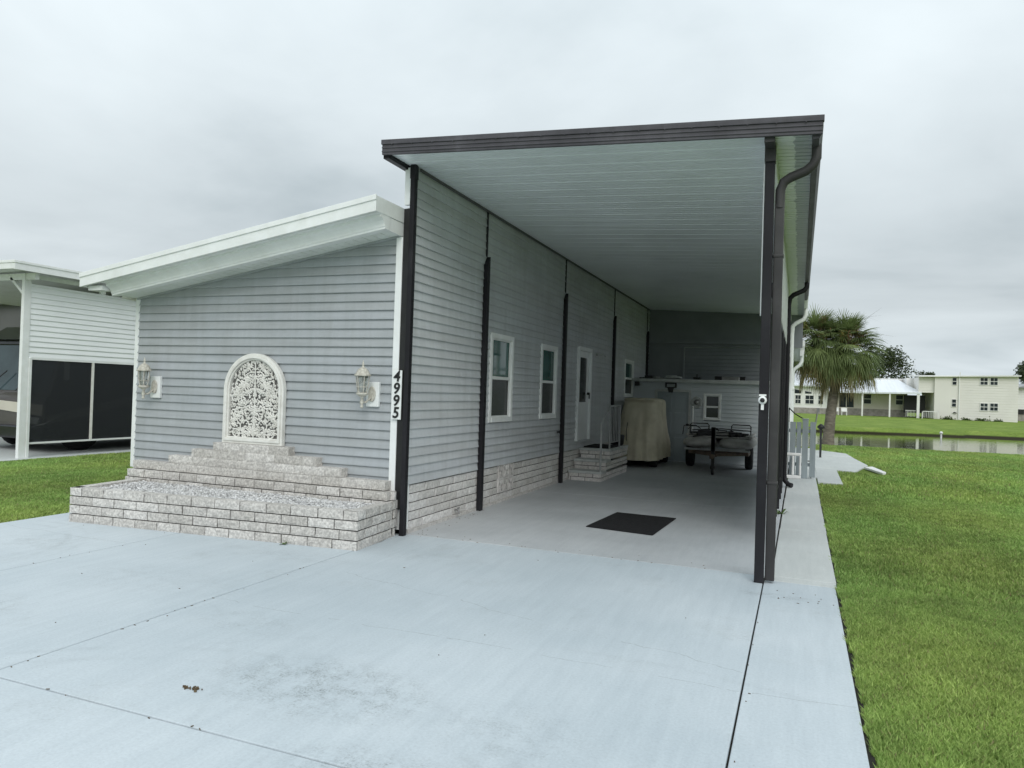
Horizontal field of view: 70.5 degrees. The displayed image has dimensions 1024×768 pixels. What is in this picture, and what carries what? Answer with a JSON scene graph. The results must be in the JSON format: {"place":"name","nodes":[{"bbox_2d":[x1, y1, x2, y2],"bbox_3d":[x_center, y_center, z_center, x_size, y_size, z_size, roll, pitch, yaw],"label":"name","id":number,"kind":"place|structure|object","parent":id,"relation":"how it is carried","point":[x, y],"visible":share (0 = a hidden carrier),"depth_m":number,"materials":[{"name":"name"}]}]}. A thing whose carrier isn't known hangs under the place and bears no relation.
{"place":"outdoors","nodes":[
{"label":"outdoors","id":0,"kind":"place"},
{"bbox_2d":[0,437,130,460],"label":"neighbour driveway","id":1,"kind":"structure","parent":0,"point":[42,450],"depth_m":16.22,"materials":[{"name":"concrete"}]},
{"bbox_2d":[0,327,96,449],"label":"motorhome","id":2,"kind":"object","parent":1,"relation":"on","point":[9,351],"visible":0.09,"depth_m":15.98,"materials":[{"name":"beige paint"}]},
{"bbox_2d":[0,259,135,458],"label":"neighbour carport","id":3,"kind":"object","parent":1,"relation":"on","point":[76,363],"visible":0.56,"depth_m":15.13,"materials":[{"name":"white"}]},
{"bbox_2d":[0,452,133,522],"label":"side lawn grass","id":4,"kind":"structure","parent":0,"point":[34,488],"depth_m":11.41,"materials":[{"name":"green plant"}]},
{"bbox_2d":[0,468,875,767],"bbox_3d":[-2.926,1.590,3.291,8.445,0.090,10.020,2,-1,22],"label":"driveway","id":5,"kind":"structure","parent":0,"point":[327,658],"depth_m":4.30,"materials":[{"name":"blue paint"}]},
{"bbox_2d":[183,685,202,691],"bbox_3d":[-1.668,1.583,3.779,0.120,0.014,0.057,2,-1,22],"label":"leaf clump","id":6,"kind":"object","parent":5,"relation":"on","point":[193,688],"visible":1,"depth_m":3.77,"materials":[{"name":"brown plant"}]},
{"bbox_2d":[69,442,397,550],"bbox_3d":[-3.223,1.149,8.069,3.922,0.883,1.217,2,-1,22],"label":"brick planter","id":7,"kind":"object","parent":5,"relation":"on","point":[284,470],"visible":0.92,"depth_m":7.88,"materials":[{"name":"grey brick"}]},
{"bbox_2d":[97,480,373,508],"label":"gravel","id":8,"kind":"structure","parent":7,"relation":"in","point":[170,488],"depth_m":8.09,"materials":[{"name":"grey gravel"}]},
{"bbox_2d":[222,353,286,445],"bbox_3d":[-3.073,0.176,8.626,0.890,1.080,0.075,2,-1,22],"label":"arched panel","id":9,"kind":"object","parent":7,"relation":"on","point":[254,402],"visible":1,"depth_m":8.63,"materials":[{"name":"beige paint"}]},
{"bbox_2d":[11,514,819,761],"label":"leaf litter","id":10,"kind":"object","parent":5,"relation":"on","point":[404,567],"visible":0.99,"depth_m":5.73,"materials":[{"name":"brown plant"}]},
{"bbox_2d":[0,0,1023,394],"label":"sky","id":11,"kind":"structure","parent":0,"point":[130,129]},
{"bbox_2d":[408,460,788,577],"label":"carport floor","id":12,"kind":"structure","parent":0,"point":[711,526],"depth_m":9.43,"materials":[{"name":"concrete"}]},
{"bbox_2d":[568,405,627,481],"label":"brick steps","id":13,"kind":"structure","parent":12,"relation":"on","point":[593,464],"depth_m":13.99,"materials":[{"name":"brick"}]},
{"bbox_2d":[584,444,617,448],"bbox_3d":[1.810,1.251,14.597,0.510,0.023,0.880,2,-1,22],"label":"door mat","id":14,"kind":"object","parent":13,"relation":"on","point":[605,446],"depth_m":14.43,"materials":[{"name":"black rubber"}]},
{"bbox_2d":[612,434,624,445],"bbox_3d":[2.212,1.171,15.182,0.300,0.223,0.292,2,-1,22],"label":"flower pot","id":15,"kind":"object","parent":13,"relation":"on","point":[622,436],"visible":0.62,"depth_m":15.07,"materials":[{"name":"black paint"}]},
{"bbox_2d":[381,114,824,583],"bbox_3d":[3.132,-0.248,13.275,4.270,4.196,14.028,2,-1,22],"label":"carport","id":16,"kind":"object","parent":12,"relation":"on","point":[694,234],"visible":0.93,"depth_m":8.52,"materials":[{"name":"white metal"}]},
{"bbox_2d":[758,394,766,409],"bbox_3d":[2.189,0.158,6.331,0.074,0.137,0.052,2,-1,22],"label":"security light","id":17,"kind":"object","parent":16,"relation":"attached to","point":[762,399],"visible":1,"depth_m":6.33,"materials":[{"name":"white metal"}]},
{"bbox_2d":[788,408,801,456],"bbox_3d":[6.079,1.216,15.537,0.036,1.409,0.502,2,-1,-13],"label":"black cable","id":18,"kind":"object","parent":16,"relation":"hanging from","point":[794,413],"visible":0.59,"depth_m":15.72,"materials":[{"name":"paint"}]},
{"bbox_2d":[586,512,675,535],"bbox_3d":[1.521,1.744,9.110,0.836,0.011,1.321,2,-1,25],"label":"floor mat","id":19,"kind":"object","parent":12,"relation":"on","point":[637,523],"visible":1,"depth_m":9.04,"materials":[{"name":"black rubber"}]},
{"bbox_2d":[615,398,670,466],"bbox_3d":[3.134,1.114,17.249,1.123,1.566,2.360,2,-1,22],"label":"covered cart","id":20,"kind":"object","parent":12,"relation":"on","point":[644,429],"visible":0.91,"depth_m":16.52,"materials":[{"name":"beige fabric"}]},
{"bbox_2d":[691,406,693,430],"bbox_3d":[4.458,1.237,17.914,0.055,1.380,0.080,2,-1,-1],"label":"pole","id":21,"kind":"object","parent":12,"relation":"on","point":[692,416],"visible":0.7,"depth_m":17.91,"materials":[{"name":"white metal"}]},
{"bbox_2d":[632,341,804,466],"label":"storage shed","id":22,"kind":"structure","parent":12,"relation":"on","point":[727,404],"depth_m":17.88,"materials":[{"name":"plastic"}]},
{"bbox_2d":[665,382,676,392],"bbox_3d":[3.958,0.087,18.066,0.280,0.250,0.100,2,-1,22],"label":"flood light","id":23,"kind":"object","parent":22,"relation":"attached to","point":[670,389],"visible":1,"depth_m":18.04,"materials":[{"name":"black paint"}]},
{"bbox_2d":[657,391,688,460],"bbox_3d":[4.014,1.055,18.166,0.780,1.720,0.090,2,-1,22],"label":"door","id":24,"kind":"structure","parent":22,"relation":"in","point":[677,403],"depth_m":18.12,"materials":[{"name":"grey paint"}]},
{"bbox_2d":[691,397,702,407],"bbox_3d":[4.561,0.454,17.902,0.283,0.283,0.115,2,-1,22],"label":"hose reel","id":25,"kind":"object","parent":22,"relation":"attached to","point":[696,402],"visible":1,"depth_m":17.88,"materials":[{"name":"paint"}]},
{"bbox_2d":[703,394,720,420],"bbox_3d":[4.926,0.565,17.826,0.420,0.650,0.072,2,-1,22],"label":"window","id":26,"kind":"structure","parent":22,"relation":"in","point":[712,403],"depth_m":17.83,"materials":[{"name":"white metal"}]},
{"bbox_2d":[684,427,753,474],"bbox_3d":[4.586,1.431,16.244,1.480,0.998,2.963,2,-1,22],"label":"trailer","id":27,"kind":"object","parent":12,"relation":"on","point":[712,452],"visible":0.84,"depth_m":15.85,"materials":[{"name":"brown metal"}]},
{"bbox_2d":[682,422,756,449],"bbox_3d":[4.748,1.171,16.527,1.540,0.526,2.170,2,-1,22],"label":"fishing boat","id":28,"kind":"object","parent":27,"relation":"on","point":[725,438],"visible":0.85,"depth_m":15.90,"materials":[{"name":"grey plastic"}]},
{"bbox_2d":[639,375,661,378],"bbox_3d":[3.653,-0.172,19.136,0.494,0.088,0.752,2,-1,22],"label":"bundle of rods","id":29,"kind":"object","parent":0,"point":[648,376],"visible":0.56,"depth_m":18.79,"materials":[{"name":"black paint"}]},
{"bbox_2d":[664,376,681,378],"bbox_3d":[4.116,-0.168,18.495,0.458,0.090,0.335,2,-1,22],"label":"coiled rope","id":30,"kind":"object","parent":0,"point":[671,377],"visible":0.98,"depth_m":18.40,"materials":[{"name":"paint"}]},
{"bbox_2d":[693,374,700,379],"bbox_3d":[4.718,-0.176,18.471,0.180,0.148,0.220,2,-1,22],"label":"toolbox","id":31,"kind":"object","parent":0,"point":[696,378],"visible":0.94,"depth_m":18.39,"materials":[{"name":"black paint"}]},
{"bbox_2d":[715,376,745,380],"bbox_3d":[5.631,-0.130,18.699,0.770,0.120,0.220,2,-1,22],"label":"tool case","id":32,"kind":"object","parent":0,"point":[720,378],"visible":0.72,"depth_m":18.67,"materials":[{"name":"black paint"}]},
{"bbox_2d":[722,377,739,379],"bbox_3d":[5.530,-0.128,18.309,0.430,0.100,0.320,2,-1,22],"label":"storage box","id":33,"kind":"object","parent":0,"point":[730,378],"visible":0.8,"depth_m":18.17,"materials":[{"name":"grey plastic"}]},
{"bbox_2d":[774,447,836,587],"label":"walkway","id":34,"kind":"structure","parent":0,"point":[803,556],"depth_m":8.31,"materials":[{"name":"concrete"}]},
{"bbox_2d":[787,452,800,478],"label":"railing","id":35,"kind":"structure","parent":34,"relation":"on","point":[792,476],"depth_m":14.97,"materials":[{"name":"white plastic"}]},
{"bbox_2d":[787,418,815,478],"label":"fence gate","id":36,"kind":"structure","parent":34,"relation":"on","point":[804,431],"depth_m":15.07,"materials":[{"name":"wood"}]},
{"bbox_2d":[815,450,867,484],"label":"patio","id":37,"kind":"structure","parent":0,"point":[829,465],"depth_m":18.36,"materials":[{"name":"concrete"}]},
{"bbox_2d":[817,424,824,457],"bbox_3d":[8.928,1.638,20.954,0.220,0.970,0.220,2,-1,22],"label":"path light","id":38,"kind":"object","parent":37,"relation":"on","point":[820,427],"visible":1,"depth_m":20.92,"materials":[{"name":"black paint"}]},
{"bbox_2d":[787,413,1023,767],"bbox_3d":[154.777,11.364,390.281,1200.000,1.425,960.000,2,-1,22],"label":"lawn ground","id":39,"kind":"structure","parent":0,"point":[910,425],"depth_m":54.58,"materials":[{"name":"green plant"}]},
{"bbox_2d":[0,304,20,330],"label":"neighbour house","id":40,"kind":"structure","parent":39,"relation":"on","point":[10,315],"depth_m":20.84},
{"bbox_2d":[79,168,649,533],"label":"house","id":41,"kind":"structure","parent":39,"relation":"on","point":[309,303],"depth_m":8.89,"materials":[{"name":"grey plastic"}]},
{"bbox_2d":[136,358,162,398],"bbox_3d":[-4.601,-0.074,9.162,0.182,0.525,0.288,1,-1,37],"label":"wall lantern","id":42,"kind":"object","parent":41,"relation":"attached to","point":[144,370],"depth_m":9.11,"materials":[{"name":"white metal"}]},
{"bbox_2d":[354,360,380,407],"bbox_3d":[-1.604,0.002,7.972,0.182,0.525,0.288,1,-1,37],"label":"wall lantern","id":43,"kind":"object","parent":41,"relation":"attached to","point":[371,390],"depth_m":7.93,"materials":[{"name":"white metal"}]},
{"bbox_2d":[391,370,401,419],"bbox_3d":[-1.262,0.119,7.919,0.118,0.538,0.023,2,-1,22],"label":"house number board","id":44,"kind":"object","parent":41,"relation":"attached to","point":[396,394],"visible":1,"depth_m":7.91,"materials":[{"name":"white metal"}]},
{"bbox_2d":[487,332,514,422],"bbox_3d":[-0.165,-0.082,10.398,0.072,1.250,0.860,2,-1,22],"label":"window","id":45,"kind":"structure","parent":41,"relation":"in","point":[501,366],"depth_m":10.45,"materials":[{"name":"white glass"}]},
{"bbox_2d":[538,344,557,418],"bbox_3d":[0.611,-0.035,12.354,0.072,1.250,0.850,2,-1,22],"label":"window","id":46,"kind":"structure","parent":41,"relation":"in","point":[549,354],"depth_m":12.42,"materials":[{"name":"white metal"}]},
{"bbox_2d":[578,351,589,439],"bbox_3d":[1.406,0.231,14.341,0.095,1.755,0.790,2,-1,22],"label":"door","id":47,"kind":"structure","parent":41,"relation":"in","point":[584,361],"depth_m":14.45,"materials":[{"name":"white paint"}]},
{"bbox_2d":[623,359,633,396],"bbox_3d":[2.914,-0.136,18.142,0.072,0.930,1.020,2,-1,22],"label":"window","id":48,"kind":"structure","parent":41,"relation":"in","point":[629,364],"depth_m":18.23,"materials":[{"name":"white glass"}]},
{"bbox_2d":[794,374,827,413],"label":"white lake house","id":49,"kind":"structure","parent":39,"relation":"on","point":[805,401],"depth_m":78.67,"materials":[{"name":"white paint"}]},
{"bbox_2d":[795,395,800,403],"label":"window","id":50,"kind":"structure","parent":49,"relation":"in","point":[797,397],"depth_m":79.01,"materials":[{"name":"white"}]},
{"bbox_2d":[805,395,813,403],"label":"window","id":51,"kind":"structure","parent":49,"relation":"in","point":[809,399],"depth_m":78.59,"materials":[{"name":"white"}]},
{"bbox_2d":[818,395,823,404],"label":"window","id":52,"kind":"structure","parent":49,"relation":"in","point":[819,396],"depth_m":78.21,"materials":[{"name":"white"}]},
{"bbox_2d":[793,302,889,444],"bbox_3d":[12.172,-0.404,27.829,4.471,5.558,3.434,2,-1,22],"label":"palm tree","id":53,"kind":"object","parent":39,"relation":"on","point":[833,369],"visible":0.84,"depth_m":27.09,"materials":[{"name":"green plant"}]},
{"bbox_2d":[841,408,846,414],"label":"porch chair","id":54,"kind":"object","parent":39,"relation":"on","point":[843,409],"visible":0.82,"depth_m":75.42,"materials":[{"name":"white plastic"}]},
{"bbox_2d":[864,467,885,474],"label":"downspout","id":55,"kind":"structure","parent":39,"relation":"on","point":[875,470],"depth_m":17.23,"materials":[{"name":"white plastic"}]},
{"bbox_2d":[827,378,924,417],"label":"tan lake house","id":56,"kind":"structure","parent":39,"relation":"on","point":[892,399],"depth_m":75.92,"materials":[{"name":"white paint"}]},
{"bbox_2d":[838,393,854,406],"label":"patio door","id":57,"kind":"structure","parent":56,"relation":"in","point":[844,402],"depth_m":77.26,"materials":[{"name":"black"}]},
{"bbox_2d":[863,394,871,403],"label":"window","id":58,"kind":"structure","parent":56,"relation":"in","point":[867,397],"depth_m":76.54,"materials":[{"name":"black glass"}]},
{"bbox_2d":[895,395,902,404],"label":"window","id":59,"kind":"structure","parent":56,"relation":"in","point":[899,398],"depth_m":75.43,"materials":[{"name":"black"}]},
{"bbox_2d":[863,345,916,378],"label":"broadleaf tree","id":60,"kind":"object","parent":39,"relation":"on","point":[890,360],"visible":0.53,"depth_m":99.05,"materials":[{"name":"green plant"}]},
{"bbox_2d":[914,370,934,377],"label":"broadleaf tree","id":61,"kind":"object","parent":39,"relation":"on","point":[924,373],"visible":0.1,"depth_m":111.73,"materials":[{"name":"green plant"}]},
{"bbox_2d":[940,415,955,419],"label":"shrub","id":62,"kind":"object","parent":39,"relation":"on","point":[945,418],"visible":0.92,"depth_m":70.49,"materials":[{"name":"green plant"}]},
{"bbox_2d":[907,372,1021,421],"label":"two storey annexe","id":63,"kind":"structure","parent":39,"relation":"on","point":[971,397],"depth_m":70.53,"materials":[{"name":"beige"}]},
{"bbox_2d":[952,378,956,384],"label":"window","id":64,"kind":"structure","parent":63,"relation":"in","point":[954,382],"depth_m":71.03,"materials":[{"name":"white"}]},
{"bbox_2d":[980,377,987,384],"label":"window","id":65,"kind":"structure","parent":63,"relation":"in","point":[983,381],"depth_m":70.10,"materials":[{"name":"white"}]},
{"bbox_2d":[980,403,987,410],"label":"window","id":66,"kind":"structure","parent":63,"relation":"in","point":[983,406],"depth_m":70.05,"materials":[{"name":"white"}]},
{"bbox_2d":[990,377,997,385],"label":"window","id":67,"kind":"structure","parent":63,"relation":"in","point":[993,380],"depth_m":69.80,"materials":[{"name":"white"}]},
{"bbox_2d":[989,403,998,410],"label":"window","id":68,"kind":"structure","parent":63,"relation":"in","point":[992,406],"depth_m":69.76,"materials":[{"name":"white"}]},
{"bbox_2d":[974,416,990,420],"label":"shrub","id":69,"kind":"object","parent":39,"relation":"on","point":[979,419],"visible":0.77,"depth_m":69.31,"materials":[{"name":"green plant"}]},
{"bbox_2d":[1013,361,1023,383],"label":"broadleaf tree","id":70,"kind":"object","parent":39,"relation":"on","point":[1020,369],"visible":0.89,"depth_m":93.16,"materials":[{"name":"green plant"}]},
{"bbox_2d":[1018,384,1023,420],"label":"grey lake house","id":71,"kind":"structure","parent":39,"relation":"on","point":[1021,403],"depth_m":73.97,"materials":[{"name":"white"}]},
{"bbox_2d":[796,431,1023,454],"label":"pond water","id":72,"kind":"structure","parent":0,"point":[946,444],"depth_m":40.53,"materials":[{"name":"grey liquid"}]}
]}

